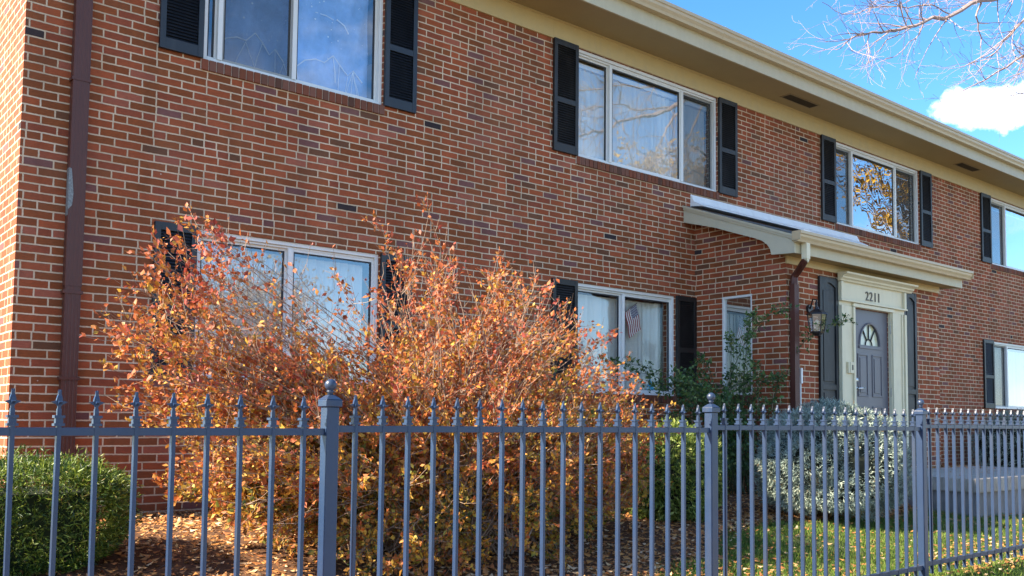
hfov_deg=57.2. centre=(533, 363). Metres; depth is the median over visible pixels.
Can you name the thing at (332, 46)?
window pane
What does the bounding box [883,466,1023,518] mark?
concrete stoop
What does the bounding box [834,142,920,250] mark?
window
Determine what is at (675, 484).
yellow green shrub
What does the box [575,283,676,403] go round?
window
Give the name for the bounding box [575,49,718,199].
window
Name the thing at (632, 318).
flag
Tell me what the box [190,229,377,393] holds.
window
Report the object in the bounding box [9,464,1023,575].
fallen leaves
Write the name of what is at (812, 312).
wall lantern
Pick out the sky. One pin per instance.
(770, 23)
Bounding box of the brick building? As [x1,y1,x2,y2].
[0,0,1023,514]
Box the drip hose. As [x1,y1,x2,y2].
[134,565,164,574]
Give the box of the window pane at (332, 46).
[224,0,367,97]
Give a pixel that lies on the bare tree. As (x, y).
(945, 18)
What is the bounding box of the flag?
[625,303,640,337]
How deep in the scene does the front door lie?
12.19 m
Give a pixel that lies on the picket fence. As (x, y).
(330, 404)
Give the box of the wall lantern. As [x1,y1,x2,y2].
[806,299,827,335]
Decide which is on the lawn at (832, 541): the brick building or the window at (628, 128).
the brick building
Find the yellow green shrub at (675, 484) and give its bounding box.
[622,415,729,522]
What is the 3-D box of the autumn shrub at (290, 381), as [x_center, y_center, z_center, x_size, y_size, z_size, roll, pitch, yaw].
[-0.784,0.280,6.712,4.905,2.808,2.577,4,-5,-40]
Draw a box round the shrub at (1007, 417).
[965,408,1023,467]
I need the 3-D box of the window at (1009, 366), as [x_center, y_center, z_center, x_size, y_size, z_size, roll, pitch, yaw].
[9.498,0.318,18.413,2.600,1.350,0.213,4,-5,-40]
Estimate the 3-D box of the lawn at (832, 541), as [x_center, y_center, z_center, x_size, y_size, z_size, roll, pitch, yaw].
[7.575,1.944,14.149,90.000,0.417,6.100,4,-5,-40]
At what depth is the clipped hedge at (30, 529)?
5.27 m
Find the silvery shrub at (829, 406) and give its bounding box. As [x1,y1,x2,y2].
[748,396,916,521]
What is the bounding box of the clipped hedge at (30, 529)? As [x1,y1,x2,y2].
[0,443,145,575]
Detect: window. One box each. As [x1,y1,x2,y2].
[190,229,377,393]
[200,0,384,114]
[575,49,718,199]
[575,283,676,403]
[722,294,752,402]
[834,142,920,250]
[990,198,1023,276]
[994,342,1023,413]
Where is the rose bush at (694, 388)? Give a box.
[598,298,857,494]
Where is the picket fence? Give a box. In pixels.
[0,379,1023,575]
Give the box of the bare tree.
[789,0,1023,133]
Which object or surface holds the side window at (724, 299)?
in the brick building
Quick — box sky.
[666,0,1023,180]
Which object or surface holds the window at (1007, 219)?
in the brick building
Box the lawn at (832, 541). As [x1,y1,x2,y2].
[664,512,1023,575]
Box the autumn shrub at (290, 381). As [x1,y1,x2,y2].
[79,192,679,575]
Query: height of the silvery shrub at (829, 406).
1.257 m
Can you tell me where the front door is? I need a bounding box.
[855,309,891,421]
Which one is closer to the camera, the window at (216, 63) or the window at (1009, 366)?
the window at (216, 63)
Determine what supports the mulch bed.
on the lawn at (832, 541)
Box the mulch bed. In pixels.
[1,489,911,575]
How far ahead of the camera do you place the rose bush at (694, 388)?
10.55 m

